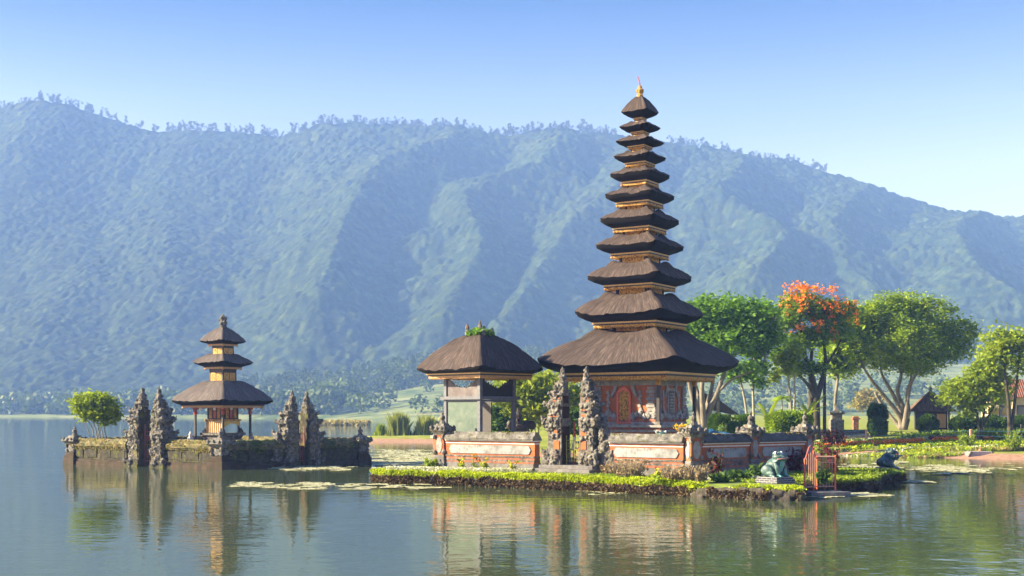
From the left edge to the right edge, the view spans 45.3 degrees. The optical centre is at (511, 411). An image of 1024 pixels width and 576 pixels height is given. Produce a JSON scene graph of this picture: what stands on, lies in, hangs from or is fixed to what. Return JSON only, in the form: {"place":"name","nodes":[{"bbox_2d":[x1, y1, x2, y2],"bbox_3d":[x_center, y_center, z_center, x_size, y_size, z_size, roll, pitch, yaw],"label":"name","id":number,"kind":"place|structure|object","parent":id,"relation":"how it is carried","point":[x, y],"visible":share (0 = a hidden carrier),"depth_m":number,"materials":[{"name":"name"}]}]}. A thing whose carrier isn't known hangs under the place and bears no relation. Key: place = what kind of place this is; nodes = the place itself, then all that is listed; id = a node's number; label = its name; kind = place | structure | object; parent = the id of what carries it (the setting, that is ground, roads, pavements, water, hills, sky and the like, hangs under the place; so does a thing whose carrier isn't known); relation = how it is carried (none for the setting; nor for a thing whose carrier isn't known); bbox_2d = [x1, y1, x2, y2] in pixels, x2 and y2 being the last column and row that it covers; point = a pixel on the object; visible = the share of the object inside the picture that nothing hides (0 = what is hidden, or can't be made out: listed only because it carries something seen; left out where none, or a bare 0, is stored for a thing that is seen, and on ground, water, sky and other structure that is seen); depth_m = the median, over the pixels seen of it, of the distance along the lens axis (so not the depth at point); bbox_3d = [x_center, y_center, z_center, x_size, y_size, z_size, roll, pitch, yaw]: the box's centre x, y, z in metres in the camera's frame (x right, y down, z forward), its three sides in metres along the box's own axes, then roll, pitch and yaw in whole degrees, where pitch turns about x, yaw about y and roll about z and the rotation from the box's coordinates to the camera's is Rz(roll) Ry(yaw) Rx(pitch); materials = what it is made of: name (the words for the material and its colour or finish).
{"place":"outdoors","nodes":[
{"label":"outdoors","id":0,"kind":"place"},
{"bbox_2d":[145,446,303,466],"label":"islet ground","id":1,"kind":"structure","parent":0,"point":[147,463],"depth_m":78.52,"materials":[{"name":"stone"}]},
{"bbox_2d":[61,427,86,463],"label":"corner post","id":2,"kind":"object","parent":1,"relation":"on","point":[69,457],"visible":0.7,"depth_m":81.97,"materials":[{"name":"stone"}]},
{"bbox_2d":[66,388,126,438],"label":"leafy shrub","id":3,"kind":"object","parent":1,"relation":"on","point":[94,407],"visible":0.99,"depth_m":82.00,"materials":[{"name":"green plant"}]},
{"bbox_2d":[69,438,128,465],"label":"lake wall","id":4,"kind":"structure","parent":1,"relation":"on","point":[104,451],"depth_m":80.37,"materials":[{"name":"stone"}]},
{"bbox_2d":[123,387,150,466],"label":"split gate half","id":5,"kind":"object","parent":1,"relation":"on","point":[138,420],"visible":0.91,"depth_m":78.39,"materials":[{"name":"stone"}]},
{"bbox_2d":[149,386,179,467],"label":"split gate half","id":6,"kind":"object","parent":1,"relation":"on","point":[162,432],"visible":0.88,"depth_m":77.22,"materials":[{"name":"stone"}]},
{"bbox_2d":[165,439,215,468],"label":"lake wall","id":7,"kind":"structure","parent":1,"relation":"on","point":[188,453],"depth_m":75.93,"materials":[{"name":"stone"}]},
{"bbox_2d":[205,428,236,469],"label":"corner post","id":8,"kind":"object","parent":1,"relation":"on","point":[220,459],"visible":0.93,"depth_m":74.43,"materials":[{"name":"stone"}]},
{"bbox_2d":[172,314,272,439],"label":"shrine","id":9,"kind":"object","parent":1,"relation":"on","point":[222,395],"visible":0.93,"depth_m":82.25,"materials":[{"name":"brown wood"}]},
{"bbox_2d":[225,439,286,468],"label":"lake wall","id":10,"kind":"structure","parent":1,"relation":"on","point":[252,453],"depth_m":76.28,"materials":[{"name":"stone"}]},
{"bbox_2d":[270,390,300,466],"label":"split gate half","id":11,"kind":"object","parent":1,"relation":"on","point":[288,423],"visible":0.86,"depth_m":78.05,"materials":[{"name":"stone"}]},
{"bbox_2d":[299,391,325,465],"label":"split gate half","id":12,"kind":"object","parent":1,"relation":"on","point":[312,436],"visible":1,"depth_m":79.33,"materials":[{"name":"stone"}]},
{"bbox_2d":[320,437,363,464],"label":"lake wall","id":13,"kind":"structure","parent":1,"relation":"on","point":[339,451],"depth_m":81.12,"materials":[{"name":"stone"}]},
{"bbox_2d":[354,426,372,463],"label":"corner post","id":14,"kind":"object","parent":1,"relation":"on","point":[363,457],"visible":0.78,"depth_m":82.50,"materials":[{"name":"stone"}]},
{"bbox_2d":[417,321,542,457],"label":"pavilion","id":15,"kind":"structure","parent":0,"point":[479,355],"depth_m":64.02,"materials":[{"name":"brown wood"}]},
{"bbox_2d":[0,99,1023,395],"bbox_3d":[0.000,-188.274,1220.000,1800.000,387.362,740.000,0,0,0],"label":"mountain","id":16,"kind":"structure","parent":0,"point":[132,255],"depth_m":1235.36,"materials":[{"name":"plant"}]},
{"bbox_2d":[0,417,1023,575],"bbox_3d":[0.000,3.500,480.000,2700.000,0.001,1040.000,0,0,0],"label":"lake water","id":17,"kind":"structure","parent":0,"point":[58,517],"depth_m":38.07,"materials":[{"name":"blue liquid"}]},
{"bbox_2d":[230,482,376,489],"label":"lily pads","id":18,"kind":"object","parent":17,"relation":"on","point":[319,484],"visible":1,"depth_m":57.69,"materials":[{"name":"green plant"}]},
{"bbox_2d":[269,465,357,470],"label":"lily pads","id":19,"kind":"object","parent":17,"relation":"on","point":[308,467],"visible":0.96,"depth_m":75.04,"materials":[{"name":"green plant"}]},
{"bbox_2d":[298,419,372,424],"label":"water weed","id":20,"kind":"object","parent":17,"relation":"in","point":[346,422],"visible":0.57,"depth_m":313.12,"materials":[{"name":"green plant"}]},
{"bbox_2d":[369,449,432,468],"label":"lily pads","id":21,"kind":"object","parent":17,"relation":"on","point":[394,459],"visible":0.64,"depth_m":92.70,"materials":[{"name":"green plant"}]},
{"bbox_2d":[366,483,451,488],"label":"lily pads","id":22,"kind":"object","parent":17,"relation":"on","point":[396,486],"visible":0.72,"depth_m":56.79,"materials":[{"name":"green plant"}]},
{"bbox_2d":[806,492,891,497],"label":"lily pads","id":23,"kind":"object","parent":17,"relation":"on","point":[862,494],"visible":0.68,"depth_m":50.81,"materials":[{"name":"green plant"}]},
{"bbox_2d":[837,461,907,469],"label":"lily pads","id":24,"kind":"object","parent":17,"relation":"on","point":[864,465],"visible":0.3,"depth_m":78.94,"materials":[{"name":"green plant"}]},
{"bbox_2d":[907,464,1021,474],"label":"lily pads","id":25,"kind":"object","parent":17,"relation":"on","point":[951,469],"visible":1,"depth_m":73.70,"materials":[{"name":"green plant"}]},
{"bbox_2d":[0,364,1023,419],"bbox_3d":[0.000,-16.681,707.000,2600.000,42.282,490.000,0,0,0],"label":"shore","id":26,"kind":"structure","parent":0,"point":[403,398],"depth_m":652.35,"materials":[{"name":"plant"}]},
{"bbox_2d":[0,376,359,415],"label":"shore woodland","id":27,"kind":"object","parent":26,"relation":"on","point":[320,392],"visible":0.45,"depth_m":734.93,"materials":[{"name":"plant"}]},
{"bbox_2d":[236,344,559,393],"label":"hillside plantation","id":28,"kind":"object","parent":26,"relation":"on","point":[361,375],"visible":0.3,"depth_m":796.39,"materials":[{"name":"plant"}]},
{"bbox_2d":[298,371,980,415],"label":"field trees","id":29,"kind":"object","parent":26,"relation":"on","point":[357,397],"visible":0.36,"depth_m":603.38,"materials":[{"name":"plant"}]},
{"bbox_2d":[0,0,1023,216],"label":"sky","id":30,"kind":"structure","parent":0,"point":[922,100],"materials":[{"name":"blue"}]},
{"bbox_2d":[374,458,893,499],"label":"island ground","id":31,"kind":"structure","parent":0,"point":[723,484],"depth_m":51.36,"materials":[{"name":"plant"}]},
{"bbox_2d":[429,411,455,466],"bbox_3d":[-3.592,1.542,63.310,1.192,3.115,1.165,0,0,35],"label":"corner post","id":32,"kind":"object","parent":31,"relation":"on","point":[441,429],"visible":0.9,"depth_m":63.00,"materials":[{"name":"stone"}]},
{"bbox_2d":[385,465,532,472],"bbox_3d":[-2.641,2.819,59.367,7.579,0.355,0.795,0,0,21],"label":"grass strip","id":33,"kind":"object","parent":31,"relation":"on","point":[473,469],"visible":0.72,"depth_m":59.17,"materials":[{"name":"green plant"}]},
{"bbox_2d":[444,431,541,468],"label":"temple wall","id":34,"kind":"structure","parent":31,"relation":"on","point":[499,449],"depth_m":61.06,"materials":[{"name":"stone"}]},
{"bbox_2d":[506,407,535,431],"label":"winged statue","id":35,"kind":"object","parent":31,"relation":"on","point":[524,426],"visible":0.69,"depth_m":69.87,"materials":[{"name":"grey stone"}]},
{"bbox_2d":[369,473,695,496],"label":"hanging roots","id":36,"kind":"object","parent":31,"relation":"hanging from","point":[653,489],"visible":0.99,"depth_m":55.49,"materials":[{"name":"plant"}]},
{"bbox_2d":[369,467,708,487],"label":"edging plants","id":37,"kind":"object","parent":31,"relation":"on","point":[605,479],"visible":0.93,"depth_m":55.57,"materials":[{"name":"green plant"}]},
{"bbox_2d":[530,464,603,474],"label":"stone steps","id":38,"kind":"structure","parent":31,"relation":"on","point":[569,468],"depth_m":57.67,"materials":[{"name":"stone"}]},
{"bbox_2d":[540,367,570,464],"bbox_3d":[2.092,0.274,59.329,1.361,4.891,1.310,0,0,35],"label":"split gate half","id":39,"kind":"object","parent":38,"relation":"on","point":[556,423],"visible":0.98,"depth_m":58.89,"materials":[{"name":"grey stone"}]},
{"bbox_2d":[578,366,613,466],"bbox_3d":[4.144,0.262,57.891,1.941,4.890,1.324,0,0,35],"label":"split gate half","id":40,"kind":"object","parent":38,"relation":"on","point":[593,436],"visible":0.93,"depth_m":57.76,"materials":[{"name":"grey stone"}]},
{"bbox_2d":[477,470,662,477],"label":"lawn grass","id":41,"kind":"structure","parent":31,"relation":"on","point":[607,475],"depth_m":55.99,"materials":[{"name":"green plant"}]},
{"bbox_2d":[609,457,649,476],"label":"dry grass","id":42,"kind":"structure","parent":31,"relation":"on","point":[628,468],"depth_m":54.45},
{"bbox_2d":[537,76,739,463],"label":"pagoda","id":43,"kind":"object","parent":31,"relation":"on","point":[638,358],"visible":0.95,"depth_m":65.08,"materials":[{"name":"brown wood"}]},
{"bbox_2d":[667,388,676,420],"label":"false window","id":44,"kind":"structure","parent":43,"relation":"in","point":[671,392],"depth_m":65.41,"materials":[{"name":"stone"}]},
{"bbox_2d":[608,432,684,477],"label":"temple wall","id":45,"kind":"structure","parent":31,"relation":"on","point":[660,450],"depth_m":56.03,"materials":[{"name":"stone"}]},
{"bbox_2d":[659,466,682,479],"bbox_3d":[6.772,2.656,51.835,1.187,0.801,1.374,0,0,0],"label":"dry bush","id":46,"kind":"object","parent":31,"relation":"on","point":[670,473],"visible":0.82,"depth_m":51.62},
{"bbox_2d":[678,411,708,477],"bbox_3d":[8.141,1.542,55.102,1.166,3.115,1.141,0,0,-22],"label":"corner post","id":47,"kind":"object","parent":31,"relation":"on","point":[693,433],"visible":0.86,"depth_m":54.84,"materials":[{"name":"stone"}]},
{"bbox_2d":[680,463,710,481],"bbox_3d":[7.694,2.584,51.497,1.386,0.947,1.416,0,0,0],"label":"dry bush","id":48,"kind":"object","parent":31,"relation":"on","point":[699,474],"visible":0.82,"depth_m":51.22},
{"bbox_2d":[707,447,725,474],"bbox_3d":[9.141,2.311,54.741,0.803,1.483,0.822,0,0,0],"label":"leafy plant","id":49,"kind":"object","parent":31,"relation":"on","point":[718,468],"visible":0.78,"depth_m":54.69,"materials":[{"name":"red plant"}]},
{"bbox_2d":[708,470,732,482],"bbox_3d":[8.844,2.770,51.879,1.149,0.630,1.159,0,0,0],"label":"leafy plant","id":50,"kind":"object","parent":31,"relation":"on","point":[720,476],"visible":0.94,"depth_m":51.62,"materials":[{"name":"green plant"}]},
{"bbox_2d":[702,433,752,474],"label":"temple wall","id":51,"kind":"structure","parent":31,"relation":"on","point":[734,447],"depth_m":56.20,"materials":[{"name":"stone"}]},
{"bbox_2d":[725,468,753,480],"bbox_3d":[9.751,2.748,52.702,1.216,0.669,1.267,0,0,0],"label":"leafy plant","id":52,"kind":"object","parent":31,"relation":"on","point":[737,474],"visible":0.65,"depth_m":52.48,"materials":[{"name":"green plant"}]},
{"bbox_2d":[681,482,806,496],"bbox_3d":[9.316,3.157,49.505,5.201,0.690,1.254,0,0,27],"label":"sparse edging","id":53,"kind":"object","parent":31,"relation":"on","point":[794,486],"visible":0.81,"depth_m":48.85,"materials":[{"name":"green plant"}]},
{"bbox_2d":[735,411,765,473],"bbox_3d":[11.199,1.542,57.557,1.168,3.115,1.181,0,0,-39],"label":"corner post","id":54,"kind":"object","parent":31,"relation":"on","point":[753,431],"visible":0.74,"depth_m":57.28,"materials":[{"name":"stone"}]},
{"bbox_2d":[705,486,807,500],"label":"bank roots","id":55,"kind":"object","parent":31,"relation":"on","point":[732,494],"visible":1,"depth_m":48.96,"materials":[{"name":"plant"}]},
{"bbox_2d":[755,476,794,483],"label":"brick plinth","id":56,"kind":"structure","parent":31,"relation":"on","point":[776,480],"depth_m":50.65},
{"bbox_2d":[761,451,789,476],"bbox_3d":[10.981,2.178,51.002,1.078,1.078,1.170,0,0,40],"label":"frog statue","id":57,"kind":"object","parent":56,"relation":"on","point":[775,466],"visible":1,"depth_m":50.72,"materials":[{"name":"stone"}]},
{"bbox_2d":[759,432,807,471],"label":"temple wall","id":58,"kind":"structure","parent":31,"relation":"on","point":[771,443],"depth_m":58.58,"materials":[{"name":"stone"}]},
{"bbox_2d":[786,447,805,471],"bbox_3d":[13.480,2.349,59.015,1.341,1.409,1.292,0,0,0],"label":"leafy plant","id":59,"kind":"object","parent":31,"relation":"on","point":[795,460],"visible":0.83,"depth_m":58.73,"materials":[{"name":"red plant"}]},
{"bbox_2d":[729,472,863,482],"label":"lawn grass","id":60,"kind":"structure","parent":31,"relation":"on","point":[809,477],"depth_m":53.07,"materials":[{"name":"green plant"}]},
{"bbox_2d":[790,412,818,470],"bbox_3d":[14.358,1.542,60.101,1.182,3.115,1.157,0,0,-39],"label":"corner post","id":61,"kind":"object","parent":31,"relation":"on","point":[807,430],"visible":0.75,"depth_m":59.83,"materials":[{"name":"grey stone"}]},
{"bbox_2d":[815,467,831,483],"bbox_3d":[13.078,2.675,51.531,0.812,0.756,0.579,0,0,-26],"label":"leafy plant","id":62,"kind":"object","parent":31,"relation":"on","point":[822,477],"visible":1,"depth_m":51.48,"materials":[{"name":"green plant"}]},
{"bbox_2d":[806,490,850,496],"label":"landing slab","id":63,"kind":"structure","parent":31,"relation":"on","point":[820,493],"depth_m":50.44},
{"bbox_2d":[804,445,835,489],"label":"metal gate","id":64,"kind":"structure","parent":63,"relation":"on","point":[817,462],"depth_m":51.61,"materials":[{"name":"metal"}]},
{"bbox_2d":[818,443,839,473],"bbox_3d":[14.723,2.197,56.990,1.288,1.713,1.146,0,0,-38],"label":"leafy plant","id":65,"kind":"object","parent":31,"relation":"on","point":[826,450],"visible":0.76,"depth_m":56.91,"materials":[{"name":"red plant"}]},
{"bbox_2d":[787,466,896,475],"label":"lawn grass","id":66,"kind":"structure","parent":31,"relation":"on","point":[845,470],"depth_m":59.41,"materials":[{"name":"green plant"}]},
{"bbox_2d":[795,468,905,488],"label":"mossy sod","id":67,"kind":"structure","parent":31,"relation":"on","point":[876,476],"depth_m":55.73,"materials":[{"name":"green plant"}]},
{"bbox_2d":[806,473,906,490],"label":"sod roots","id":68,"kind":"object","parent":31,"relation":"on","point":[875,484],"visible":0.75,"depth_m":54.46,"materials":[{"name":"plant"}]},
{"bbox_2d":[875,467,899,469],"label":"brick plinth","id":69,"kind":"structure","parent":31,"relation":"on","point":[888,468],"depth_m":62.03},
{"bbox_2d":[876,448,902,467],"bbox_3d":[19.212,2.343,62.451,1.133,1.007,1.124,0,0,-12],"label":"frog statue","id":70,"kind":"object","parent":69,"relation":"on","point":[889,457],"visible":0.98,"depth_m":62.19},
{"bbox_2d":[367,416,1023,459],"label":"garden ground","id":71,"kind":"structure","parent":0,"point":[863,421],"depth_m":114.62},
{"bbox_2d":[372,423,387,435],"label":"reed clump","id":72,"kind":"object","parent":71,"relation":"on","point":[380,429],"visible":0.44,"depth_m":151.60,"materials":[{"name":"green plant"}]},
{"bbox_2d":[384,411,413,435],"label":"reed clump","id":73,"kind":"object","parent":71,"relation":"on","point":[398,424],"visible":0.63,"depth_m":149.29,"materials":[{"name":"green plant"}]},
{"bbox_2d":[412,414,441,434],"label":"reed clump","id":74,"kind":"object","parent":71,"relation":"on","point":[423,423],"visible":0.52,"depth_m":149.23,"materials":[{"name":"green plant"}]},
{"bbox_2d":[492,404,534,431],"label":"dark bush","id":75,"kind":"object","parent":71,"relation":"on","point":[499,421],"visible":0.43,"depth_m":89.56,"materials":[{"name":"green plant"}]},
{"bbox_2d":[488,369,580,431],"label":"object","id":76,"kind":"object","parent":71,"relation":"on","point":[532,394],"visible":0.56,"depth_m":94.88,"materials":[{"name":"green plant"}]},
{"bbox_2d":[570,405,578,455],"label":"dark bush","id":77,"kind":"object","parent":71,"relation":"on","point":[574,415],"visible":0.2,"depth_m":87.64,"materials":[{"name":"green plant"}]},
{"bbox_2d":[696,393,738,422],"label":"thatched hut","id":78,"kind":"object","parent":71,"relation":"on","point":[724,408],"visible":0.24,"depth_m":110.93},
{"bbox_2d":[707,412,755,432],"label":"clipped hedge","id":79,"kind":"object","parent":71,"relation":"on","point":[715,420],"visible":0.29,"depth_m":83.30,"materials":[{"name":"green plant"}]},
{"bbox_2d":[685,289,790,428],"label":"feathery tree","id":80,"kind":"object","parent":71,"relation":"on","point":[742,325],"visible":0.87,"depth_m":103.02,"materials":[{"name":"green plant"}]},
{"bbox_2d":[720,359,763,413],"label":"slender tree","id":81,"kind":"object","parent":71,"relation":"on","point":[737,370],"visible":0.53,"depth_m":107.70,"materials":[{"name":"green plant"}]},
{"bbox_2d":[739,349,773,419],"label":"slender tree","id":82,"kind":"object","parent":71,"relation":"on","point":[759,384],"visible":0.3,"depth_m":108.86,"materials":[{"name":"green plant"}]},
{"bbox_2d":[767,342,811,412],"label":"slender tree","id":83,"kind":"object","parent":71,"relation":"on","point":[789,358],"visible":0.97,"depth_m":105.69,"materials":[{"name":"green plant"}]},
{"bbox_2d":[764,409,814,445],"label":"leafy hedge","id":84,"kind":"object","parent":71,"relation":"on","point":[781,420],"visible":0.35,"depth_m":91.21,"materials":[{"name":"green plant"}]},
{"bbox_2d":[791,394,825,413],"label":"banana plant","id":85,"kind":"object","parent":71,"relation":"on","point":[811,407],"visible":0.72,"depth_m":103.19,"materials":[{"name":"green plant"}]},
{"bbox_2d":[762,280,867,439],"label":"flame tree","id":86,"kind":"object","parent":71,"relation":"on","point":[827,316],"visible":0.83,"depth_m":111.29,"materials":[{"name":"orange plant"}]},
{"bbox_2d":[828,404,844,430],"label":"stone shrine","id":87,"kind":"object","parent":71,"relation":"on","point":[835,421],"visible":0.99,"depth_m":112.55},
{"bbox_2d":[813,319,864,409],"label":"slender tree","id":88,"kind":"object","parent":71,"relation":"on","point":[841,361],"visible":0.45,"depth_m":115.38,"materials":[{"name":"green plant"}]},
{"bbox_2d":[821,430,871,438],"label":"garden steps","id":89,"kind":"structure","parent":71,"relation":"on","point":[854,434],"depth_m":111.92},
{"bbox_2d":[847,388,888,412],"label":"pale shrub","id":90,"kind":"object","parent":71,"relation":"on","point":[867,396],"visible":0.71,"depth_m":239.22,"materials":[{"name":"beige plant"}]},
{"bbox_2d":[866,402,888,436],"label":"topiary","id":91,"kind":"object","parent":71,"relation":"on","point":[877,414],"visible":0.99,"depth_m":111.55,"materials":[{"name":"green plant"}]},
{"bbox_2d":[814,433,976,443],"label":"flower bed","id":92,"kind":"object","parent":71,"relation":"on","point":[875,439],"visible":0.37,"depth_m":106.27,"materials":[{"name":"green plant"}]},
{"bbox_2d":[815,288,985,429],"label":"round tree","id":93,"kind":"object","parent":71,"relation":"on","point":[924,348],"visible":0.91,"depth_m":118.59,"materials":[{"name":"green plant"}]},
{"bbox_2d":[814,436,993,446],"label":"flower bed","id":94,"kind":"object","parent":71,"relation":"on","point":[912,440],"visible":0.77,"depth_m":103.86,"materials":[{"name":"red plant"}]},
{"bbox_2d":[813,439,1023,452],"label":"vegetable bed","id":95,"kind":"object","parent":71,"relation":"on","point":[957,442],"visible":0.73,"depth_m":99.95,"materials":[{"name":"green plant"}]},
{"bbox_2d":[815,444,1023,456],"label":"flower bed","id":96,"kind":"object","parent":71,"relation":"on","point":[909,452],"visible":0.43,"depth_m":95.73,"materials":[{"name":"green plant"}]},
{"bbox_2d":[916,413,939,433],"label":"clipped bush","id":97,"kind":"object","parent":71,"relation":"on","point":[927,421],"visible":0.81,"depth_m":109.53,"materials":[{"name":"green plant"}]},
{"bbox_2d":[910,387,955,429],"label":"tiled hut","id":98,"kind":"object","parent":71,"relation":"on","point":[923,405],"visible":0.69,"depth_m":120.63,"materials":[{"name":"tile"}]},
{"bbox_2d":[890,427,1023,437],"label":"hedge row","id":99,"kind":"object","parent":71,"relation":"on","point":[949,433],"visible":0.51,"depth_m":107.71,"materials":[{"name":"green plant"}]},
{"bbox_2d":[947,415,976,431],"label":"clipped bush","id":100,"kind":"object","parent":71,"relation":"on","point":[965,423],"visible":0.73,"depth_m":109.35,"materials":[{"name":"green plant"}]},
{"bbox_2d":[957,434,975,445],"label":"leafy plant","id":101,"kind":"object","parent":71,"relation":"on","point":[964,441],"visible":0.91,"depth_m":97.94,"materials":[{"name":"green plant"}]},
{"bbox_2d":[930,345,1019,440],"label":"bushy tree","id":102,"kind":"object","parent":71,"relation":"on","point":[965,392],"visible":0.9,"depth_m":102.45,"materials":[{"name":"green plant"}]},
{"bbox_2d":[979,414,1006,428],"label":"clipped bush","id":103,"kind":"object","parent":71,"relation":"on","point":[998,422],"visible":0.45,"depth_m":109.19,"materials":[{"name":"green plant"}]},
{"bbox_2d":[970,318,1023,438],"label":"bushy tree","id":104,"kind":"object","parent":71,"relation":"on","point":[1001,355],"visible":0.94,"depth_m":100.73,"materials":[{"name":"green plant"}]},
{"bbox_2d":[979,379,1023,416],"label":"house","id":105,"kind":"structure","parent":71,"relation":"on","point":[1019,409],"depth_m":128.12,"materials":[{"name":"beige tile"}]},
{"bbox_2d":[1004,430,1023,450],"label":"leafy plant","id":106,"kind":"object","parent":71,"relation":"on","point":[1012,441],"visible":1,"depth_m":93.20,"materials":[{"name":"green plant"}]},
{"bbox_2d":[900,446,1023,457],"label":"shore grass","id":107,"kind":"structure","parent":0,"point":[949,453],"depth_m":93.44,"materials":[{"name":"green plant"}]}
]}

